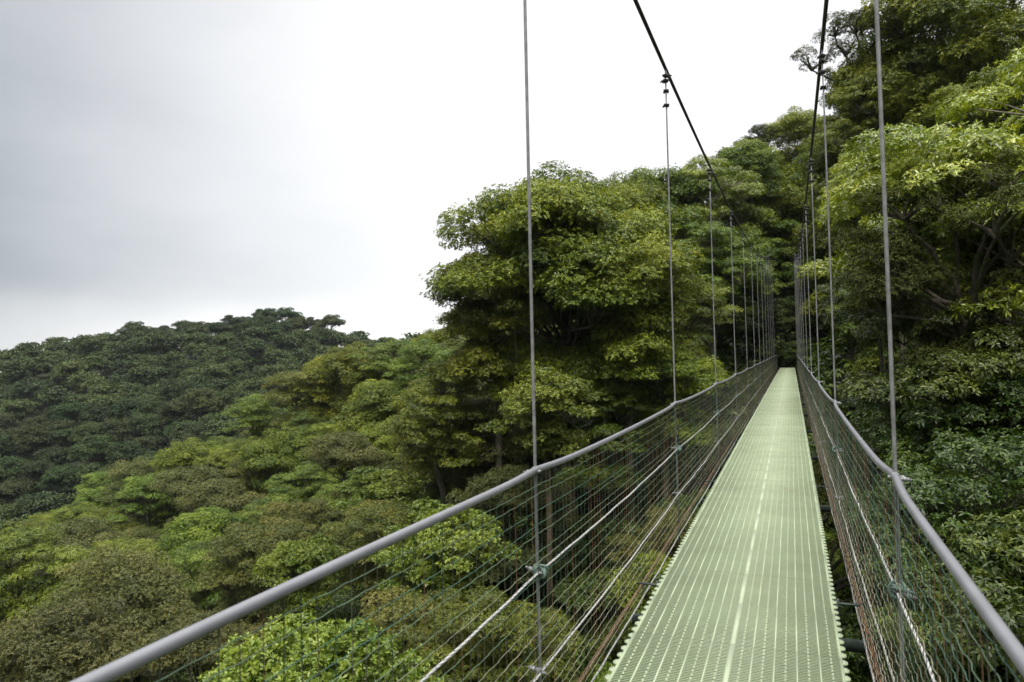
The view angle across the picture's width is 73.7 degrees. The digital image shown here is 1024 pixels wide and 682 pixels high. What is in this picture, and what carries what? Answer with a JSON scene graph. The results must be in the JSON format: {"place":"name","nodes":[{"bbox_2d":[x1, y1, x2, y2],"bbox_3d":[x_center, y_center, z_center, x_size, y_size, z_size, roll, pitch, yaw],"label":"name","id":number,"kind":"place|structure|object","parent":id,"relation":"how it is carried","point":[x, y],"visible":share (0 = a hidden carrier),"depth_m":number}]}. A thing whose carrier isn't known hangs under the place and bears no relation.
{"place":"outdoors","nodes":[
{"label":"outdoors","id":0,"kind":"place"},
{"bbox_2d":[0,269,1010,680],"bbox_3d":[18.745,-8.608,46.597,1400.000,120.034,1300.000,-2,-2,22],"label":"terrain","id":1,"kind":"structure","parent":0,"point":[620,491],"depth_m":43.09},
{"bbox_2d":[0,455,32,497],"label":"forest tree","id":2,"kind":"object","parent":1,"relation":"on","point":[10,468],"visible":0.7,"depth_m":160.64},
{"bbox_2d":[0,477,38,504],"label":"forest tree","id":3,"kind":"object","parent":1,"relation":"on","point":[14,490],"visible":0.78,"depth_m":154.54},
{"bbox_2d":[17,458,54,492],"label":"forest tree","id":4,"kind":"object","parent":1,"relation":"on","point":[37,466],"visible":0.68,"depth_m":160.52},
{"bbox_2d":[9,423,65,462],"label":"forest tree","id":5,"kind":"object","parent":1,"relation":"on","point":[30,435],"visible":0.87,"depth_m":174.50},
{"bbox_2d":[0,523,90,643],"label":"forest tree","id":6,"kind":"object","parent":1,"relation":"on","point":[12,579],"visible":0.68,"depth_m":41.78},
{"bbox_2d":[32,446,78,471],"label":"forest tree","id":7,"kind":"object","parent":1,"relation":"on","point":[55,455],"visible":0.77,"depth_m":168.15},
{"bbox_2d":[36,463,83,504],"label":"forest tree","id":8,"kind":"object","parent":1,"relation":"on","point":[57,475],"visible":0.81,"depth_m":157.76},
{"bbox_2d":[47,401,84,427],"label":"forest tree","id":9,"kind":"object","parent":1,"relation":"on","point":[69,411],"visible":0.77,"depth_m":193.20},
{"bbox_2d":[0,589,147,681],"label":"forest tree","id":10,"kind":"object","parent":1,"relation":"on","point":[38,650],"visible":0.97,"depth_m":30.31},
{"bbox_2d":[43,500,105,529],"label":"forest tree","id":11,"kind":"object","parent":1,"relation":"on","point":[78,508],"visible":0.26,"depth_m":76.97},
{"bbox_2d":[33,516,132,549],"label":"forest tree","id":12,"kind":"object","parent":1,"relation":"on","point":[75,531],"visible":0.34,"depth_m":67.12},
{"bbox_2d":[67,420,109,464],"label":"forest tree","id":13,"kind":"object","parent":1,"relation":"on","point":[87,427],"visible":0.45,"depth_m":171.80},
{"bbox_2d":[67,433,115,468],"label":"forest tree","id":14,"kind":"object","parent":1,"relation":"on","point":[89,446],"visible":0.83,"depth_m":165.33},
{"bbox_2d":[62,485,120,519],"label":"forest tree","id":15,"kind":"object","parent":1,"relation":"on","point":[87,494],"visible":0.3,"depth_m":82.94},
{"bbox_2d":[78,403,121,423],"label":"forest tree","id":16,"kind":"object","parent":1,"relation":"on","point":[100,412],"visible":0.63,"depth_m":185.38},
{"bbox_2d":[76,505,144,535],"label":"forest tree","id":17,"kind":"object","parent":1,"relation":"on","point":[103,514],"visible":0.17,"depth_m":74.93},
{"bbox_2d":[59,536,163,582],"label":"forest tree","id":18,"kind":"object","parent":1,"relation":"on","point":[121,543],"visible":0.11,"depth_m":53.91},
{"bbox_2d":[22,544,202,681],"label":"forest tree","id":19,"kind":"object","parent":1,"relation":"on","point":[127,572],"visible":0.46,"depth_m":37.15},
{"bbox_2d":[96,416,137,442],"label":"forest tree","id":20,"kind":"object","parent":1,"relation":"on","point":[117,431],"visible":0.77,"depth_m":172.79},
{"bbox_2d":[104,440,151,475],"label":"forest tree","id":21,"kind":"object","parent":1,"relation":"on","point":[126,450],"visible":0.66,"depth_m":162.95},
{"bbox_2d":[93,456,163,522],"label":"forest tree","id":22,"kind":"object","parent":1,"relation":"on","point":[129,469],"visible":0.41,"depth_m":81.09},
{"bbox_2d":[110,396,150,433],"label":"forest tree","id":23,"kind":"object","parent":1,"relation":"on","point":[123,407],"visible":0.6,"depth_m":187.55},
{"bbox_2d":[103,471,187,538],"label":"forest tree","id":24,"kind":"object","parent":1,"relation":"on","point":[136,484],"visible":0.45,"depth_m":74.08},
{"bbox_2d":[127,412,163,449],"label":"forest tree","id":25,"kind":"object","parent":1,"relation":"on","point":[145,424],"visible":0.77,"depth_m":175.40},
{"bbox_2d":[121,654,217,681],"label":"shrub","id":26,"kind":"object","parent":1,"relation":"on","point":[181,675],"visible":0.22,"depth_m":37.54},
{"bbox_2d":[155,397,200,428],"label":"forest tree","id":27,"kind":"object","parent":1,"relation":"on","point":[175,410],"visible":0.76,"depth_m":180.51},
{"bbox_2d":[157,378,203,400],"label":"forest tree","id":28,"kind":"object","parent":1,"relation":"on","point":[171,388],"visible":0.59,"depth_m":192.88},
{"bbox_2d":[146,437,222,511],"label":"forest tree","id":29,"kind":"object","parent":1,"relation":"on","point":[190,453],"visible":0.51,"depth_m":79.50},
{"bbox_2d":[166,420,209,445],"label":"forest tree","id":30,"kind":"object","parent":1,"relation":"on","point":[184,431],"visible":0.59,"depth_m":169.37},
{"bbox_2d":[112,608,268,681],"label":"forest tree","id":31,"kind":"object","parent":1,"relation":"on","point":[205,645],"visible":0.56,"depth_m":29.30},
{"bbox_2d":[146,464,250,531],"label":"forest tree","id":32,"kind":"object","parent":1,"relation":"on","point":[180,483],"visible":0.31,"depth_m":68.80},
{"bbox_2d":[173,386,223,422],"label":"forest tree","id":33,"kind":"object","parent":1,"relation":"on","point":[203,398],"visible":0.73,"depth_m":184.01},
{"bbox_2d":[150,504,248,571],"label":"forest tree","id":34,"kind":"object","parent":1,"relation":"on","point":[206,522],"visible":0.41,"depth_m":55.05},
{"bbox_2d":[157,539,262,668],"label":"forest tree","id":35,"kind":"object","parent":1,"relation":"on","point":[212,597],"visible":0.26,"depth_m":43.68},
{"bbox_2d":[0,326,432,531],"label":"distant forest","id":36,"kind":"object","parent":1,"relation":"on","point":[75,360],"visible":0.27,"depth_m":228.75},
{"bbox_2d":[170,477,267,532],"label":"forest tree","id":37,"kind":"object","parent":1,"relation":"on","point":[208,495],"visible":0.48,"depth_m":63.91},
{"bbox_2d":[206,448,242,478],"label":"forest tree","id":38,"kind":"object","parent":1,"relation":"on","point":[222,456],"visible":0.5,"depth_m":77.42},
{"bbox_2d":[191,514,310,632],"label":"forest tree","id":39,"kind":"object","parent":1,"relation":"on","point":[246,544],"visible":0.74,"depth_m":36.64},
{"bbox_2d":[220,393,285,450],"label":"forest tree","id":40,"kind":"object","parent":1,"relation":"on","point":[256,406],"visible":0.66,"depth_m":86.10},
{"bbox_2d":[236,427,315,500],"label":"forest tree","id":41,"kind":"object","parent":1,"relation":"on","point":[282,457],"visible":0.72,"depth_m":69.65},
{"bbox_2d":[231,496,323,578],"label":"forest tree","id":42,"kind":"object","parent":1,"relation":"on","point":[256,505],"visible":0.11,"depth_m":55.13},
{"bbox_2d":[259,371,334,430],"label":"forest tree","id":43,"kind":"object","parent":1,"relation":"on","point":[281,378],"visible":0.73,"depth_m":82.94},
{"bbox_2d":[252,532,344,623],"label":"forest tree","id":44,"kind":"object","parent":1,"relation":"on","point":[303,557],"visible":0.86,"depth_m":32.34},
{"bbox_2d":[256,497,347,575],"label":"forest tree","id":45,"kind":"object","parent":1,"relation":"on","point":[316,504],"visible":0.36,"depth_m":49.48},
{"bbox_2d":[263,461,340,521],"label":"forest tree","id":46,"kind":"object","parent":1,"relation":"on","point":[292,491],"visible":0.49,"depth_m":64.02},
{"bbox_2d":[279,410,336,446],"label":"forest tree","id":47,"kind":"object","parent":1,"relation":"on","point":[306,417],"visible":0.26,"depth_m":78.42},
{"bbox_2d":[287,355,352,424],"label":"forest tree","id":48,"kind":"object","parent":1,"relation":"on","point":[320,405],"visible":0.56,"depth_m":83.55},
{"bbox_2d":[196,608,446,681],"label":"forest tree","id":49,"kind":"object","parent":1,"relation":"on","point":[252,669],"visible":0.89,"depth_m":16.51},
{"bbox_2d":[307,420,355,477],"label":"forest tree","id":50,"kind":"object","parent":1,"relation":"on","point":[330,428],"visible":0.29,"depth_m":70.84},
{"bbox_2d":[303,340,387,430],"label":"forest tree","id":51,"kind":"object","parent":1,"relation":"on","point":[339,363],"visible":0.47,"depth_m":78.01},
{"bbox_2d":[299,430,393,497],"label":"forest tree","id":52,"kind":"object","parent":1,"relation":"on","point":[345,449],"visible":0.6,"depth_m":58.30},
{"bbox_2d":[308,473,387,529],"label":"forest tree","id":53,"kind":"object","parent":1,"relation":"on","point":[325,490],"visible":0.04,"depth_m":52.97},
{"bbox_2d":[319,498,411,617],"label":"forest tree","id":54,"kind":"object","parent":1,"relation":"on","point":[356,533],"visible":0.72,"depth_m":35.16},
{"bbox_2d":[330,378,402,447],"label":"forest tree","id":55,"kind":"object","parent":1,"relation":"on","point":[370,395],"visible":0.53,"depth_m":68.27},
{"bbox_2d":[315,567,419,646],"bbox_3d":[-7.220,23.603,38.823,7.897,21.334,8.501,-1,-4,18],"label":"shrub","id":56,"kind":"object","parent":1,"relation":"on","point":[341,598],"visible":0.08,"depth_m":37.76},
{"bbox_2d":[325,464,429,529],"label":"forest tree","id":57,"kind":"object","parent":1,"relation":"on","point":[377,479],"visible":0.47,"depth_m":47.88},
{"bbox_2d":[357,417,404,460],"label":"forest tree","id":58,"kind":"object","parent":1,"relation":"on","point":[380,439],"visible":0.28,"depth_m":62.16},
{"bbox_2d":[346,337,423,382],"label":"forest tree","id":59,"kind":"object","parent":1,"relation":"on","point":[385,359],"visible":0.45,"depth_m":76.32},
{"bbox_2d":[353,585,469,680],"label":"forest tree","id":60,"kind":"object","parent":1,"relation":"on","point":[409,606],"visible":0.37,"depth_m":22.23},
{"bbox_2d":[383,338,471,415],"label":"forest tree","id":61,"kind":"object","parent":1,"relation":"on","point":[432,351],"visible":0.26,"depth_m":54.47},
{"bbox_2d":[380,361,507,568],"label":"forest tree","id":62,"kind":"object","parent":1,"relation":"on","point":[443,407],"visible":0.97,"depth_m":36.85},
{"bbox_2d":[367,496,522,641],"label":"forest tree","id":63,"kind":"object","parent":1,"relation":"on","point":[451,572],"visible":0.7,"depth_m":25.99},
{"bbox_2d":[386,420,527,519],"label":"forest tree","id":64,"kind":"object","parent":1,"relation":"on","point":[421,472],"visible":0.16,"depth_m":44.34},
{"bbox_2d":[414,399,522,505],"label":"forest tree","id":65,"kind":"object","parent":1,"relation":"on","point":[460,474],"visible":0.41,"depth_m":38.66},
{"bbox_2d":[398,501,542,612],"bbox_3d":[-2.034,19.838,38.153,8.061,21.854,7.681,-4,-2,14],"label":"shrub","id":66,"kind":"object","parent":1,"relation":"on","point":[501,586],"visible":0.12,"depth_m":37.30},
{"bbox_2d":[431,250,553,580],"bbox_3d":[-1.151,4.057,37.901,8.014,17.960,7.114,-2,-3,23],"label":"forest tree","id":67,"kind":"object","parent":1,"relation":"on","point":[481,358],"visible":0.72,"depth_m":36.54},
{"bbox_2d":[401,585,588,681],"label":"forest tree","id":68,"kind":"object","parent":1,"relation":"on","point":[495,638],"visible":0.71,"depth_m":21.44},
{"bbox_2d":[446,464,579,601],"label":"forest tree","id":69,"kind":"object","parent":1,"relation":"on","point":[492,478],"visible":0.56,"depth_m":32.81},
{"bbox_2d":[486,365,600,623],"bbox_3d":[1.426,6.707,29.803,5.280,11.305,5.027,0,0,24],"label":"forest tree","id":70,"kind":"object","parent":1,"relation":"on","point":[554,389],"visible":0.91,"depth_m":29.15},
{"bbox_2d":[70,0,1023,681],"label":"suspension bridge","id":71,"kind":"structure","parent":1,"relation":"on","point":[756,526],"depth_m":3.90},
{"bbox_2d":[419,160,698,548],"bbox_3d":[3.077,3.688,38.345,15.077,27.436,14.823,-4,-3,-1],"label":"forest tree","id":72,"kind":"object","parent":1,"relation":"on","point":[573,218],"visible":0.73,"depth_m":34.97},
{"bbox_2d":[121,247,1017,681],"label":"undergrowth","id":73,"kind":"object","parent":1,"relation":"on","point":[823,363],"visible":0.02,"depth_m":41.57},
{"bbox_2d":[528,510,648,596],"bbox_3d":[4.077,17.759,35.059,6.590,17.804,7.094,1,-5,-23],"label":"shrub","id":74,"kind":"object","parent":1,"relation":"on","point":[594,554],"visible":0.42,"depth_m":34.55},
{"bbox_2d":[546,565,641,663],"bbox_3d":[4.774,18.594,31.808,6.486,16.276,6.025,-2,-1,10],"label":"shrub","id":75,"kind":"object","parent":1,"relation":"on","point":[566,582],"visible":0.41,"depth_m":31.05},
{"bbox_2d":[553,377,668,568],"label":"forest tree","id":76,"kind":"object","parent":1,"relation":"on","point":[607,427],"visible":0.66,"depth_m":35.04},
{"bbox_2d":[578,407,654,467],"bbox_3d":[6.518,11.335,42.848,5.170,14.709,5.425,1,2,21],"label":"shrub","id":77,"kind":"object","parent":1,"relation":"on","point":[620,454],"visible":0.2,"depth_m":41.25},
{"bbox_2d":[534,218,708,570],"bbox_3d":[5.675,3.549,35.765,8.951,20.132,9.525,-1,-4,20],"label":"forest tree","id":78,"kind":"object","parent":1,"relation":"on","point":[629,340],"visible":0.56,"depth_m":33.96},
{"bbox_2d":[597,170,678,249],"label":"forest tree","id":79,"kind":"object","parent":1,"relation":"on","point":[646,193],"visible":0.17,"depth_m":46.71},
{"bbox_2d":[602,505,695,613],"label":"forest tree","id":80,"kind":"object","parent":1,"relation":"on","point":[658,540],"visible":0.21,"depth_m":30.16},
{"bbox_2d":[603,548,720,679],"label":"forest tree","id":81,"kind":"object","parent":1,"relation":"on","point":[628,597],"visible":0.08,"depth_m":25.51},
{"bbox_2d":[613,163,720,272],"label":"forest tree","id":82,"kind":"object","parent":1,"relation":"on","point":[682,217],"visible":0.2,"depth_m":54.87},
{"bbox_2d":[604,334,731,528],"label":"forest tree","id":83,"kind":"object","parent":1,"relation":"on","point":[690,371],"visible":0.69,"depth_m":34.98},
{"bbox_2d":[640,487,710,551],"bbox_3d":[9.946,15.973,33.675,6.973,17.500,6.478,-2,-3,8],"label":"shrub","id":84,"kind":"object","parent":1,"relation":"on","point":[698,507],"visible":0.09,"depth_m":33.34},
{"bbox_2d":[639,283,743,447],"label":"forest tree","id":85,"kind":"object","parent":1,"relation":"on","point":[703,335],"visible":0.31,"depth_m":42.16},
{"bbox_2d":[660,154,766,347],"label":"forest tree","id":86,"kind":"object","parent":1,"relation":"on","point":[738,188],"visible":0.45,"depth_m":56.65},
{"bbox_2d":[697,418,746,478],"bbox_3d":[12.750,11.319,37.698,5.146,13.952,4.904,1,-2,-41],"label":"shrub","id":87,"kind":"object","parent":1,"relation":"on","point":[720,454],"visible":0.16,"depth_m":38.04},
{"bbox_2d":[674,221,771,403],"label":"forest tree","id":88,"kind":"object","parent":1,"relation":"on","point":[721,266],"visible":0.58,"depth_m":49.13},
{"bbox_2d":[698,295,764,402],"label":"tree","id":89,"kind":"object","parent":1,"relation":"on","point":[740,324],"visible":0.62,"depth_m":50.03},
{"bbox_2d":[690,222,780,350],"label":"forest tree","id":90,"kind":"object","parent":1,"relation":"on","point":[748,229],"visible":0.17,"depth_m":56.25},
{"bbox_2d":[701,137,784,345],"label":"forest tree","id":91,"kind":"object","parent":1,"relation":"on","point":[746,156],"visible":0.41,"depth_m":61.57},
{"bbox_2d":[732,123,793,283],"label":"forest tree","id":92,"kind":"object","parent":1,"relation":"on","point":[761,130],"visible":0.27,"depth_m":65.16},
{"bbox_2d":[745,164,825,338],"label":"forest tree","id":93,"kind":"object","parent":1,"relation":"on","point":[787,199],"visible":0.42,"depth_m":63.09},
{"bbox_2d":[763,295,808,367],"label":"tree","id":94,"kind":"object","parent":1,"relation":"on","point":[788,325],"visible":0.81,"depth_m":58.33},
{"bbox_2d":[753,217,825,339],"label":"forest tree","id":95,"kind":"object","parent":1,"relation":"on","point":[785,284],"visible":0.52,"depth_m":62.54},
{"bbox_2d":[663,592,917,681],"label":"shrub","id":96,"kind":"object","parent":1,"relation":"on","point":[848,618],"visible":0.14,"depth_m":18.57},
{"bbox_2d":[763,106,833,281],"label":"forest tree","id":97,"kind":"object","parent":1,"relation":"on","point":[799,124],"visible":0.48,"depth_m":66.53},
{"bbox_2d":[688,454,911,664],"bbox_3d":[9.081,13.500,20.807,7.000,20.182,6.609,-1,-4,40],"label":"forest tree","id":98,"kind":"object","parent":1,"relation":"on","point":[826,517],"visible":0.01,"depth_m":20.10},
{"bbox_2d":[787,209,849,320],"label":"forest tree","id":99,"kind":"object","parent":1,"relation":"on","point":[821,244],"visible":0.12,"depth_m":55.81},
{"bbox_2d":[788,132,853,240],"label":"forest tree","id":100,"kind":"object","parent":1,"relation":"on","point":[818,166],"visible":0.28,"depth_m":52.45},
{"bbox_2d":[813,280,863,379],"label":"tree","id":101,"kind":"object","parent":1,"relation":"on","point":[825,291],"visible":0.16,"depth_m":39.36},
{"bbox_2d":[823,524,861,600],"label":"forest tree","id":102,"kind":"object","parent":1,"relation":"on","point":[840,568],"visible":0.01,"depth_m":25.31},
{"bbox_2d":[790,9,917,232],"bbox_3d":[20.507,-9.287,39.535,6.666,19.550,7.060,-3,0,-31],"label":"forest tree","id":103,"kind":"object","parent":1,"relation":"on","point":[834,33],"visible":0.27,"depth_m":39.18},
{"bbox_2d":[802,74,935,367],"bbox_3d":[19.502,-6.111,36.985,7.165,16.626,6.719,-2,1,-22],"label":"forest tree","id":104,"kind":"object","parent":1,"relation":"on","point":[851,95],"visible":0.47,"depth_m":36.44},
{"bbox_2d":[812,134,941,360],"bbox_3d":[13.183,-0.914,23.630,4.711,12.515,5.339,-2,-5,4],"label":"forest tree","id":105,"kind":"object","parent":1,"relation":"on","point":[842,223],"visible":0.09,"depth_m":24.16},
{"bbox_2d":[822,265,951,370],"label":"tree","id":106,"kind":"object","parent":1,"relation":"on","point":[860,314],"visible":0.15,"depth_m":26.39},
{"bbox_2d":[826,285,965,377],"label":"forest tree","id":107,"kind":"object","parent":1,"relation":"on","point":[870,359],"visible":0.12,"depth_m":32.83},
{"bbox_2d":[826,30,980,169],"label":"forest tree","id":108,"kind":"object","parent":1,"relation":"on","point":[887,67],"visible":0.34,"depth_m":35.76},
{"bbox_2d":[833,438,985,678],"bbox_3d":[9.966,7.573,15.317,4.548,11.414,4.225,-4,-3,25],"label":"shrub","id":109,"kind":"object","parent":1,"relation":"on","point":[874,450],"visible":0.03,"depth_m":15.67},
{"bbox_2d":[797,46,1023,381],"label":"forest tree","id":110,"kind":"object","parent":1,"relation":"on","point":[922,160],"visible":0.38,"depth_m":15.23},
{"bbox_2d":[819,355,1023,680],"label":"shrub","id":111,"kind":"object","parent":1,"relation":"on","point":[871,405],"visible":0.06,"depth_m":16.60},
{"bbox_2d":[830,144,1023,406],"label":"forest tree","id":112,"kind":"object","parent":1,"relation":"on","point":[905,280],"visible":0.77,"depth_m":14.28},
{"bbox_2d":[835,425,1023,653],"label":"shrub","id":113,"kind":"object","parent":1,"relation":"on","point":[941,496],"visible":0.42,"depth_m":9.90},
{"bbox_2d":[836,294,1023,451],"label":"tree","id":114,"kind":"object","parent":1,"relation":"on","point":[927,382],"visible":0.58,"depth_m":13.79},
{"bbox_2d":[848,506,1023,681],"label":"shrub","id":115,"kind":"object","parent":1,"relation":"on","point":[997,602],"visible":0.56,"depth_m":8.69},
{"bbox_2d":[848,0,1023,160],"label":"forest tree","id":116,"kind":"object","parent":1,"relation":"on","point":[981,26],"visible":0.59,"depth_m":34.06},
{"bbox_2d":[862,364,1023,502],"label":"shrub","id":117,"kind":"object","parent":1,"relation":"on","point":[913,441],"visible":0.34,"depth_m":12.96},
{"bbox_2d":[868,469,1023,665],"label":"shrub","id":118,"kind":"object","parent":1,"relation":"on","point":[1019,497],"visible":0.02,"depth_m":10.80},
{"bbox_2d":[913,60,1023,248],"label":"forest tree","id":119,"kind":"object","parent":1,"relation":"on","point":[972,117],"visible":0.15,"depth_m":29.94},
{"bbox_2d":[0,0,1023,371],"label":"sky","id":120,"kind":"structure","parent":0,"point":[163,162]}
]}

